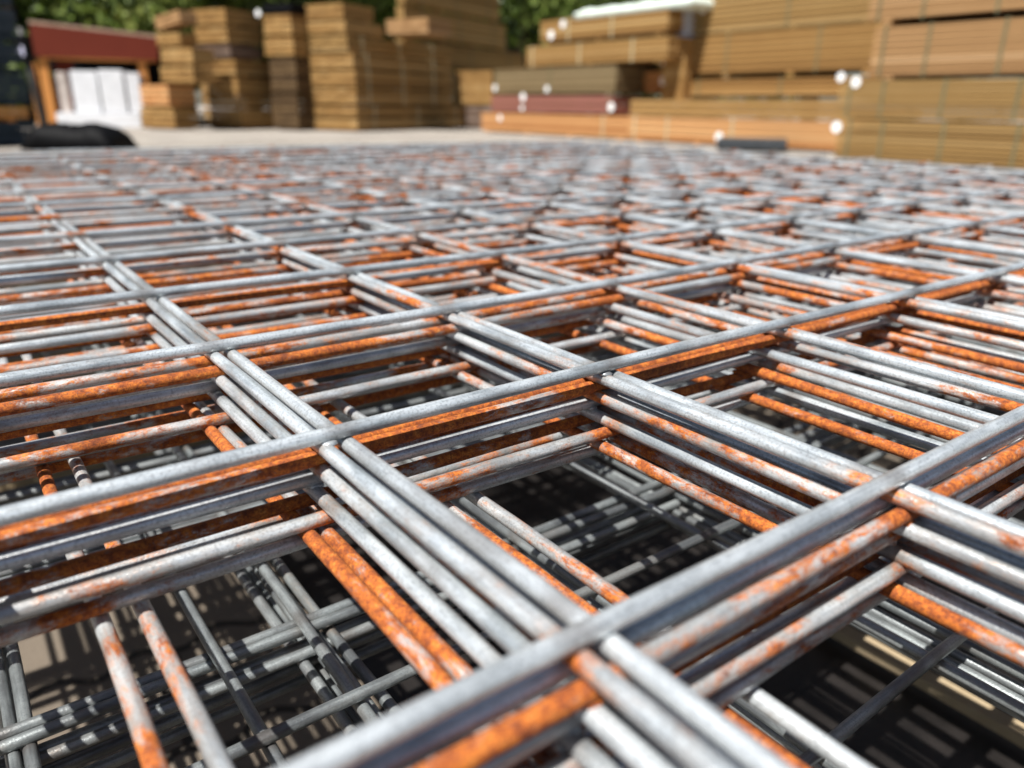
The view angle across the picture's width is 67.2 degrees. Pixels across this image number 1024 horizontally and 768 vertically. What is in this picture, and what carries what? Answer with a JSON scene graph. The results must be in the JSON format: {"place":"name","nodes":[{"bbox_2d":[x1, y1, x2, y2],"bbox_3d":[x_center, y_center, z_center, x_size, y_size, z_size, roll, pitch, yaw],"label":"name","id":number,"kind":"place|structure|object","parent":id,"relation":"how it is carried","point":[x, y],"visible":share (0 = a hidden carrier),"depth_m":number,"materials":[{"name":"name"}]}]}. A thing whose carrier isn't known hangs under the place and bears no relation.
{"place":"outdoors","nodes":[
{"label":"outdoors","id":0,"kind":"place"},
{"bbox_2d":[0,106,1023,767],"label":"ground","id":1,"kind":"structure","parent":0,"point":[66,664],"depth_m":0.60,"materials":[{"name":"concrete"}]},
{"bbox_2d":[0,122,34,145],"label":"lumber bundle","id":2,"kind":"object","parent":1,"relation":"on","point":[13,133],"visible":0.74,"depth_m":6.62,"materials":[{"name":"wood"}]},
{"bbox_2d":[0,107,28,121],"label":"lumber bundle","id":3,"kind":"object","parent":2,"relation":"on","point":[7,117],"visible":1,"depth_m":6.56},
{"bbox_2d":[0,67,30,105],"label":"lumber bundle","id":4,"kind":"object","parent":3,"relation":"on","point":[8,100],"visible":1,"depth_m":6.52,"materials":[{"name":"wood"}]},
{"bbox_2d":[0,44,22,65],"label":"lumber bundle","id":5,"kind":"object","parent":4,"relation":"on","point":[8,52],"visible":1,"depth_m":6.46,"materials":[{"name":"wood"}]},
{"bbox_2d":[0,9,18,42],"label":"lumber bundle","id":6,"kind":"object","parent":5,"relation":"on","point":[7,31],"visible":1,"depth_m":6.41,"materials":[{"name":"wood"}]},
{"bbox_2d":[0,0,12,5],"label":"lumber bundle","id":7,"kind":"object","parent":6,"relation":"on","point":[5,2],"visible":1,"depth_m":6.37,"materials":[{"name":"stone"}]},
{"bbox_2d":[9,41,32,121],"bbox_3d":[-8.675,-6.675,13.100,0.180,4.200,0.180,-13,24,-34],"label":"lamp pole","id":8,"kind":"object","parent":1,"relation":"on","point":[25,119],"visible":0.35,"depth_m":13.75,"materials":[{"name":"grey metal"}]},
{"bbox_2d":[0,0,54,104],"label":"leafy tree","id":9,"kind":"object","parent":1,"relation":"on","point":[20,9],"visible":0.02,"depth_m":13.55,"materials":[{"name":"green plant"}]},
{"bbox_2d":[14,28,46,123],"bbox_3d":[-4.962,-3.112,7.965,0.150,1.046,0.128,1,20,0],"label":"leaning post","id":10,"kind":"object","parent":1,"relation":"on","point":[24,41],"visible":0.74,"depth_m":7.91,"materials":[{"name":"paint"}]},
{"bbox_2d":[20,122,139,149],"bbox_3d":[-3.548,-2.044,6.327,0.729,0.210,0.508,1,20,0],"label":"plastic sheeting","id":11,"kind":"object","parent":1,"relation":"on","point":[66,135],"visible":0.96,"depth_m":6.12,"materials":[{"name":"plastic"}]},
{"bbox_2d":[0,0,168,121],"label":"leafy tree","id":12,"kind":"object","parent":1,"relation":"on","point":[77,8],"visible":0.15,"depth_m":12.89,"materials":[{"name":"green plant"}]},
{"bbox_2d":[28,20,169,127],"bbox_3d":[-6.636,-4.833,12.145,2.458,1.445,1.900,-4,20,-14],"label":"timber shelter","id":13,"kind":"object","parent":1,"relation":"on","point":[65,48],"visible":0.55,"depth_m":11.32,"materials":[{"name":"red wood"}]},
{"bbox_2d":[56,112,145,127],"bbox_3d":[-6.110,-3.945,11.514,1.127,0.208,0.500,-4,20,-14],"label":"wrapped pack","id":14,"kind":"object","parent":1,"relation":"on","point":[125,120],"visible":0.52,"depth_m":11.30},
{"bbox_2d":[55,72,71,112],"bbox_3d":[-6.544,-4.257,11.242,0.133,0.556,0.030,-4,20,-14],"label":"wrapped pack","id":15,"kind":"object","parent":14,"relation":"on","point":[63,90],"visible":1,"depth_m":11.23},
{"bbox_2d":[69,71,104,112],"bbox_3d":[-6.238,-4.305,11.358,0.347,0.568,0.400,-4,20,-14],"label":"wrapped pack","id":16,"kind":"object","parent":14,"relation":"on","point":[86,90],"visible":0.77,"depth_m":11.18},
{"bbox_2d":[98,70,130,112],"bbox_3d":[-5.874,-4.334,11.415,0.324,0.585,0.400,-4,20,-14],"label":"wrapped pack","id":17,"kind":"object","parent":14,"relation":"on","point":[113,88],"visible":0.88,"depth_m":11.24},
{"bbox_2d":[124,73,146,112],"bbox_3d":[-5.611,-4.350,11.514,0.192,0.548,0.400,-4,20,-14],"label":"wrapped pack","id":18,"kind":"object","parent":14,"relation":"on","point":[134,81],"visible":0.74,"depth_m":11.34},
{"bbox_2d":[17,0,243,59],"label":"leafy tree","id":19,"kind":"object","parent":1,"relation":"on","point":[133,18],"visible":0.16,"depth_m":13.09,"materials":[{"name":"green plant"}]},
{"bbox_2d":[54,0,269,112],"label":"leafy tree","id":20,"kind":"object","parent":1,"relation":"on","point":[193,106],"depth_m":22.58,"materials":[{"name":"green plant"}]},
{"bbox_2d":[43,0,287,117],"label":"leafy tree","id":21,"kind":"object","parent":1,"relation":"on","point":[197,86],"visible":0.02,"depth_m":14.45,"materials":[{"name":"green plant"}]},
{"bbox_2d":[140,107,199,129],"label":"lumber bundle","id":22,"kind":"object","parent":1,"relation":"on","point":[160,118],"visible":1,"depth_m":11.02,"materials":[{"name":"brown wood"}]},
{"bbox_2d":[139,85,195,106],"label":"lumber bundle","id":23,"kind":"object","parent":22,"relation":"on","point":[164,95],"visible":1,"depth_m":10.91,"materials":[{"name":"orange wood"}]},
{"bbox_2d":[160,67,214,83],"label":"lumber bundle","id":24,"kind":"object","parent":23,"relation":"on","point":[187,75],"visible":1,"depth_m":10.57,"materials":[{"name":"brown wood"}]},
{"bbox_2d":[160,48,214,66],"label":"lumber bundle","id":25,"kind":"object","parent":24,"relation":"on","point":[187,57],"visible":0.99,"depth_m":10.49,"materials":[{"name":"brown wood"}]},
{"bbox_2d":[156,33,197,48],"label":"lumber bundle","id":26,"kind":"object","parent":25,"relation":"on","point":[174,40],"visible":1,"depth_m":10.47,"materials":[{"name":"brown wood"}]},
{"bbox_2d":[154,10,197,31],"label":"lumber bundle","id":27,"kind":"object","parent":26,"relation":"on","point":[175,20],"visible":1,"depth_m":10.38,"materials":[{"name":"brown wood"}]},
{"bbox_2d":[203,109,298,129],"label":"lumber bundle","id":28,"kind":"object","parent":1,"relation":"on","point":[246,119],"visible":0.73,"depth_m":11.42,"materials":[{"name":"brown wood"}]},
{"bbox_2d":[201,77,297,108],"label":"lumber bundle","id":29,"kind":"object","parent":28,"relation":"on","point":[227,92],"visible":0.77,"depth_m":11.29,"materials":[{"name":"brown wood"}]},
{"bbox_2d":[202,60,278,77],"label":"lumber bundle","id":30,"kind":"object","parent":29,"relation":"on","point":[240,68],"visible":0.69,"depth_m":11.17,"materials":[{"name":"brown wood"}]},
{"bbox_2d":[195,45,261,60],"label":"lumber bundle","id":31,"kind":"object","parent":30,"relation":"on","point":[234,52],"visible":0.86,"depth_m":11.11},
{"bbox_2d":[194,27,261,46],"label":"lumber bundle","id":32,"kind":"object","parent":31,"relation":"on","point":[227,36],"visible":0.94,"depth_m":11.06,"materials":[{"name":"brown wood"}]},
{"bbox_2d":[190,8,261,29],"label":"lumber bundle","id":33,"kind":"object","parent":32,"relation":"on","point":[222,17],"visible":0.88,"depth_m":10.98,"materials":[{"name":"brown wood"}]},
{"bbox_2d":[152,0,394,108],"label":"leafy tree","id":34,"kind":"object","parent":1,"relation":"on","point":[252,8],"visible":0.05,"depth_m":16.22,"materials":[{"name":"green plant"}]},
{"bbox_2d":[271,95,328,130],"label":"lumber bundle","id":35,"kind":"object","parent":1,"relation":"on","point":[302,121],"visible":0.77,"depth_m":11.23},
{"bbox_2d":[269,58,330,93],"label":"lumber bundle","id":36,"kind":"object","parent":35,"relation":"on","point":[290,78],"visible":0.76,"depth_m":11.06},
{"bbox_2d":[264,37,315,57],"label":"lumber bundle","id":37,"kind":"object","parent":36,"relation":"on","point":[286,47],"visible":0.94,"depth_m":10.95,"materials":[{"name":"brown wood"}]},
{"bbox_2d":[256,9,311,37],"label":"lumber bundle","id":38,"kind":"object","parent":37,"relation":"on","point":[287,25],"visible":0.92,"depth_m":10.86,"materials":[{"name":"brown wood"}]},
{"bbox_2d":[262,2,308,14],"bbox_3d":[-3.056,-5.392,11.162,0.544,0.128,1.000,11,22,26],"label":"film cover","id":39,"kind":"object","parent":38,"relation":"on","point":[283,8],"visible":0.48,"depth_m":10.76,"materials":[{"name":"black plastic"}]},
{"bbox_2d":[202,0,435,105],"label":"leafy tree","id":40,"kind":"object","parent":1,"relation":"on","point":[387,37],"visible":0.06,"depth_m":17.83,"materials":[{"name":"green plant"}]},
{"bbox_2d":[0,291,703,491],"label":"timber batten","id":41,"kind":"object","parent":1,"relation":"on","point":[55,476],"depth_m":0.86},
{"bbox_2d":[309,117,470,131],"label":"lumber bundle","id":42,"kind":"object","parent":1,"relation":"on","point":[344,124],"visible":0.85,"depth_m":11.62,"materials":[{"name":"brown wood"}]},
{"bbox_2d":[303,105,477,118],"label":"lumber bundle","id":43,"kind":"object","parent":42,"relation":"on","point":[354,112],"visible":0.83,"depth_m":11.62,"materials":[{"name":"brown wood"}]},
{"bbox_2d":[303,88,451,106],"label":"lumber bundle","id":44,"kind":"object","parent":43,"relation":"on","point":[373,97],"visible":0.92,"depth_m":11.42,"materials":[{"name":"brown wood"}]},
{"bbox_2d":[303,71,451,90],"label":"lumber bundle","id":45,"kind":"object","parent":44,"relation":"on","point":[362,79],"visible":0.93,"depth_m":11.33,"materials":[{"name":"brown wood"}]},
{"bbox_2d":[303,54,451,75],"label":"lumber bundle","id":46,"kind":"object","parent":45,"relation":"on","point":[347,62],"visible":0.94,"depth_m":11.25,"materials":[{"name":"brown wood"}]},
{"bbox_2d":[306,36,451,62],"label":"lumber bundle","id":47,"kind":"object","parent":46,"relation":"on","point":[348,45],"visible":0.91,"depth_m":11.28,"materials":[{"name":"brown wood"}]},
{"bbox_2d":[306,21,383,38],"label":"lumber bundle","id":48,"kind":"object","parent":47,"relation":"on","point":[337,28],"visible":0.92,"depth_m":10.88,"materials":[{"name":"brown wood"}]},
{"bbox_2d":[301,3,373,23],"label":"lumber bundle","id":49,"kind":"object","parent":48,"relation":"on","point":[338,12],"visible":0.91,"depth_m":10.79,"materials":[{"name":"brown wood"}]},
{"bbox_2d":[386,18,451,38],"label":"lumber bundle","id":50,"kind":"object","parent":47,"relation":"on","point":[421,28],"visible":1,"depth_m":11.19,"materials":[{"name":"brown wood"}]},
{"bbox_2d":[308,0,550,106],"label":"leafy tree","id":51,"kind":"object","parent":1,"relation":"on","point":[381,3],"visible":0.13,"depth_m":17.18,"materials":[{"name":"green plant"}]},
{"bbox_2d":[396,100,463,117],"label":"lumber bundle","id":52,"kind":"object","parent":1,"relation":"on","point":[453,101],"visible":0.06,"depth_m":13.55,"materials":[{"name":"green wood"}]},
{"bbox_2d":[404,71,469,98],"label":"lumber bundle","id":53,"kind":"object","parent":52,"relation":"on","point":[453,85],"visible":0.11,"depth_m":14.21,"materials":[{"name":"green wood"}]},
{"bbox_2d":[396,39,523,70],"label":"lumber bundle","id":54,"kind":"object","parent":53,"relation":"on","point":[467,58],"visible":0.54,"depth_m":14.77,"materials":[{"name":"brown wood"}]},
{"bbox_2d":[396,6,505,50],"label":"lumber bundle","id":55,"kind":"object","parent":54,"relation":"on","point":[469,32],"visible":0.81,"depth_m":14.21,"materials":[{"name":"brown wood"}]},
{"bbox_2d":[397,0,499,22],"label":"lumber bundle","id":56,"kind":"object","parent":55,"relation":"on","point":[488,10],"visible":0.94,"depth_m":14.04,"materials":[{"name":"brown wood"}]},
{"bbox_2d":[379,15,514,111],"bbox_3d":[-0.415,-12.889,22.981,8.770,9.401,8.077,-13,24,-34],"label":"leafy tree","id":57,"kind":"object","parent":1,"relation":"on","point":[501,51],"depth_m":21.86,"materials":[{"name":"green plant"}]},
{"bbox_2d":[456,106,506,127],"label":"lumber bundle","id":58,"kind":"object","parent":1,"relation":"on","point":[476,121],"visible":0.4,"depth_m":13.32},
{"bbox_2d":[456,71,519,105],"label":"lumber bundle","id":59,"kind":"object","parent":58,"relation":"on","point":[478,90],"visible":0.61,"depth_m":13.16,"materials":[{"name":"brown wood"}]},
{"bbox_2d":[387,0,631,104],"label":"leafy tree","id":60,"kind":"object","parent":1,"relation":"on","point":[517,49],"visible":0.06,"depth_m":18.15,"materials":[{"name":"green plant"}]},
{"bbox_2d":[481,113,659,139],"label":"lumber bundle","id":61,"kind":"object","parent":1,"relation":"on","point":[583,125],"visible":0.75,"depth_m":10.34,"materials":[{"name":"orange wood"}]},
{"bbox_2d":[491,93,668,114],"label":"lumber bundle","id":62,"kind":"object","parent":61,"relation":"on","point":[614,105],"visible":0.85,"depth_m":10.14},
{"bbox_2d":[493,64,660,94],"bbox_3d":[0.896,-4.162,10.577,1.012,0.348,2.573,-13,24,-34],"label":"lumber bundle","id":63,"kind":"object","parent":62,"relation":"on","point":[603,79],"visible":0.91,"depth_m":9.98,"materials":[{"name":"wood"}]},
{"bbox_2d":[526,36,692,67],"bbox_3d":[1.372,-4.218,9.881,1.008,0.275,2.620,-13,24,-34],"label":"lumber bundle","id":64,"kind":"object","parent":63,"relation":"on","point":[655,51],"visible":0.74,"depth_m":9.38,"materials":[{"name":"brown wood"}]},
{"bbox_2d":[540,9,692,44],"bbox_3d":[1.454,-4.455,9.679,1.012,0.292,2.293,-13,24,-34],"label":"lumber bundle","id":65,"kind":"object","parent":64,"relation":"on","point":[651,24],"visible":0.72,"depth_m":9.25,"materials":[{"name":"brown wood"}]},
{"bbox_2d":[574,0,717,19],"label":"wrapping film","id":66,"kind":"object","parent":65,"relation":"on","point":[682,5],"visible":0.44,"depth_m":8.76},
{"bbox_2d":[672,11,709,37],"bbox_3d":[2.155,-4.154,8.962,0.700,0.300,0.229,-13,24,-34],"label":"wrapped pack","id":67,"kind":"object","parent":64,"relation":"on","point":[688,31],"visible":0.22,"depth_m":8.73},
{"bbox_2d":[641,72,664,92],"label":"lumber bundle","id":68,"kind":"object","parent":61,"relation":"on","point":[654,78],"visible":0.28,"depth_m":9.54,"materials":[{"name":"orange wood"}]},
{"bbox_2d":[498,0,645,114],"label":"leafy tree","id":69,"kind":"object","parent":1,"relation":"on","point":[545,5],"visible":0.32,"depth_m":16.97,"materials":[{"name":"green plant"}]},
{"bbox_2d":[502,0,659,104],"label":"leafy tree","id":70,"kind":"object","parent":1,"relation":"on","point":[606,94],"depth_m":23.51,"materials":[{"name":"green plant"}]},
{"bbox_2d":[198,410,1023,767],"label":"ground sheet","id":71,"kind":"object","parent":1,"relation":"on","point":[828,686],"visible":0.12,"depth_m":0.56,"materials":[{"name":"black plastic"}]},
{"bbox_2d":[830,625,1023,748],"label":"timber lath","id":72,"kind":"object","parent":71,"relation":"on","point":[986,714],"depth_m":0.52,"materials":[{"name":"wood"}]},
{"bbox_2d":[609,0,801,119],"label":"leafy tree","id":73,"kind":"object","parent":1,"relation":"on","point":[639,1],"visible":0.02,"depth_m":18.30,"materials":[{"name":"green plant"}]},
{"bbox_2d":[628,116,852,149],"bbox_3d":[2.712,-2.751,8.411,1.012,0.285,3.057,-13,24,-34],"label":"lumber bundle","id":74,"kind":"object","parent":1,"relation":"on","point":[811,134],"visible":0.62,"depth_m":8.18,"materials":[{"name":"orange wood"}]},
{"bbox_2d":[659,40,721,141],"bbox_3d":[2.146,-3.482,9.205,0.700,1.105,0.328,-13,24,-34],"label":"lumber bundle","id":75,"kind":"object","parent":74,"relation":"on","point":[676,83],"visible":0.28,"depth_m":8.96,"materials":[{"name":"brown wood"}]},
{"bbox_2d":[630,100,922,120],"bbox_3d":[2.792,-3.038,8.522,1.296,0.180,2.868,-13,24,-34],"label":"lumber bundle","id":76,"kind":"object","parent":74,"relation":"on","point":[762,109],"visible":0.69,"depth_m":7.99,"materials":[{"name":"brown wood"}]},
{"bbox_2d":[660,76,896,97],"bbox_3d":[3.022,-3.299,8.544,1.012,0.225,2.791,-13,24,-34],"label":"lumber bundle","id":77,"kind":"object","parent":76,"relation":"on","point":[816,87],"visible":0.48,"depth_m":8.16,"materials":[{"name":"brown wood"}]},
{"bbox_2d":[659,22,888,78],"bbox_3d":[3.011,-3.640,8.444,1.012,0.526,2.819,-13,24,-34],"label":"lumber bundle","id":78,"kind":"object","parent":77,"relation":"on","point":[829,51],"visible":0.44,"depth_m":7.96,"materials":[{"name":"brown wood"}]},
{"bbox_2d":[692,0,879,34],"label":"lumber bundle","id":79,"kind":"object","parent":78,"relation":"on","point":[734,16],"visible":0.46,"depth_m":7.94,"materials":[{"name":"brown wood"}]},
{"bbox_2d":[716,137,786,151],"bbox_3d":[2.329,-2.324,7.471,0.635,0.116,0.500,7,21,17],"label":"black slab","id":80,"kind":"object","parent":1,"relation":"on","point":[755,143],"depth_m":7.25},
{"bbox_2d":[755,73,978,120],"bbox_3d":[7.539,-10.153,16.114,5.504,9.108,6.814,7,21,16],"label":"leafy tree","id":81,"kind":"object","parent":1,"relation":"on","point":[804,98],"depth_m":17.62,"materials":[{"name":"green plant"}]},
{"bbox_2d":[832,119,1023,167],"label":"lumber bundle","id":82,"kind":"object","parent":1,"relation":"on","point":[971,143],"visible":0.97,"depth_m":5.93,"materials":[{"name":"brown wood"}]},
{"bbox_2d":[835,72,1023,121],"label":"lumber bundle","id":83,"kind":"object","parent":82,"relation":"on","point":[964,97],"visible":1,"depth_m":5.88,"materials":[{"name":"brown wood"}]},
{"bbox_2d":[869,16,1023,79],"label":"lumber bundle","id":84,"kind":"object","parent":83,"relation":"on","point":[974,49],"visible":0.99,"depth_m":5.73,"materials":[{"name":"brown wood"}]},
{"bbox_2d":[868,0,1023,26],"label":"lumber bundle","id":85,"kind":"object","parent":84,"relation":"on","point":[899,13],"visible":0.86,"depth_m":5.81,"materials":[{"name":"brown wood"}]},
{"bbox_3d":[0.695,0.219,0.297,1.520,0.169,0.075,-13,24,-34],"label":"timber batten","id":86,"kind":"object","parent":1,"relation":"on","visible":0},
{"bbox_2d":[0,273,1007,767],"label":"welded sheet","id":87,"kind":"object","parent":86,"relation":"on","point":[178,733],"visible":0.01,"depth_m":0.30,"materials":[{"name":"metal"}]},
{"bbox_2d":[0,274,1023,766],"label":"welded sheet","id":88,"kind":"object","parent":87,"relation":"on","point":[1002,708],"visible":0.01,"depth_m":0.33,"materials":[{"name":"metal"}]},
{"bbox_2d":[0,250,1023,767],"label":"welded sheet","id":89,"kind":"object","parent":88,"relation":"on","point":[172,720],"visible":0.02,"depth_m":0.31,"materials":[{"name":"metal"}]},
{"bbox_2d":[0,261,1023,767],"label":"welded sheet","id":90,"kind":"object","parent":89,"relation":"on","point":[342,719],"visible":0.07,"depth_m":0.32,"materials":[{"name":"metal"}]},
{"bbox_2d":[0,273,984,767],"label":"welded sheet","id":91,"kind":"object","parent":90,"relation":"on","point":[34,757],"visible":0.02,"depth_m":0.29,"materials":[{"name":"metal"}]},
{"bbox_2d":[0,276,1023,767],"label":"welded sheet","id":92,"kind":"object","parent":91,"relation":"on","point":[8,726],"visible":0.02,"depth_m":0.30,"materials":[{"name":"metal"}]},
{"bbox_2d":[0,250,1023,767],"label":"welded sheet","id":93,"kind":"object","parent":92,"relation":"on","point":[330,662],"visible":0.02,"depth_m":0.30,"materials":[{"name":"metal"}]},
{"bbox_2d":[42,235,1023,767],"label":"welded sheet","id":94,"kind":"object","parent":93,"relation":"on","point":[264,737],"visible":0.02,"depth_m":0.27,"materials":[{"name":"metal"}]},
{"bbox_2d":[0,218,676,288],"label":"timber batten","id":95,"kind":"object","parent":94,"relation":"on","point":[156,272],"depth_m":0.77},
{"bbox_3d":[-0.344,-0.410,1.566,1.520,0.048,0.058,-13,24,-34],"label":"timber batten","id":96,"kind":"object","parent":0,"visible":0},
{"bbox_2d":[0,168,1023,767],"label":"welded sheet","id":97,"kind":"object","parent":96,"relation":"on","point":[216,754],"depth_m":0.20,"materials":[{"name":"metal"}]},
{"bbox_2d":[0,154,1023,767],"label":"welded sheet","id":98,"kind":"object","parent":97,"relation":"on","point":[134,708],"visible":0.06,"depth_m":0.19,"materials":[{"name":"metal"}]},
{"bbox_2d":[0,154,1023,767],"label":"welded sheet","id":99,"kind":"object","parent":98,"relation":"on","point":[430,670],"visible":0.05,"depth_m":0.24,"materials":[{"name":"metal"}]},
{"bbox_2d":[0,153,1023,767],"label":"welded sheet","id":100,"kind":"object","parent":99,"relation":"on","point":[704,683],"visible":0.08,"depth_m":0.24,"materials":[{"name":"metal"}]},
{"bbox_2d":[0,155,1023,767],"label":"welded sheet","id":101,"kind":"object","parent":100,"relation":"on","point":[80,565],"visible":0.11,"depth_m":0.28,"materials":[{"name":"metal"}]},
{"bbox_2d":[0,149,1023,767],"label":"welded sheet","id":102,"kind":"object","parent":101,"relation":"on","point":[574,743],"visible":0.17,"depth_m":0.27,"materials":[{"name":"metal"}]},
{"bbox_2d":[0,144,1023,767],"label":"welded sheet","id":103,"kind":"object","parent":102,"relation":"on","point":[582,700],"visible":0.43,"depth_m":0.30,"materials":[{"name":"metal"}]},
{"bbox_2d":[0,141,1023,767],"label":"welded sheet","id":104,"kind":"object","parent":103,"relation":"on","point":[724,733],"visible":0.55,"depth_m":0.21,"materials":[{"name":"metal"}]},
{"bbox_2d":[0,140,1023,767],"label":"welded sheet","id":105,"kind":"object","parent":104,"relation":"on","point":[646,714],"visible":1,"depth_m":0.36,"materials":[{"name":"metal"}]},
{"bbox_2d":[0,150,1023,767],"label":"welded sheet","id":106,"kind":"object","parent":102,"relation":"on","point":[974,396],"visible":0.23,"depth_m":0.41,"materials":[{"name":"metal"}]}
]}

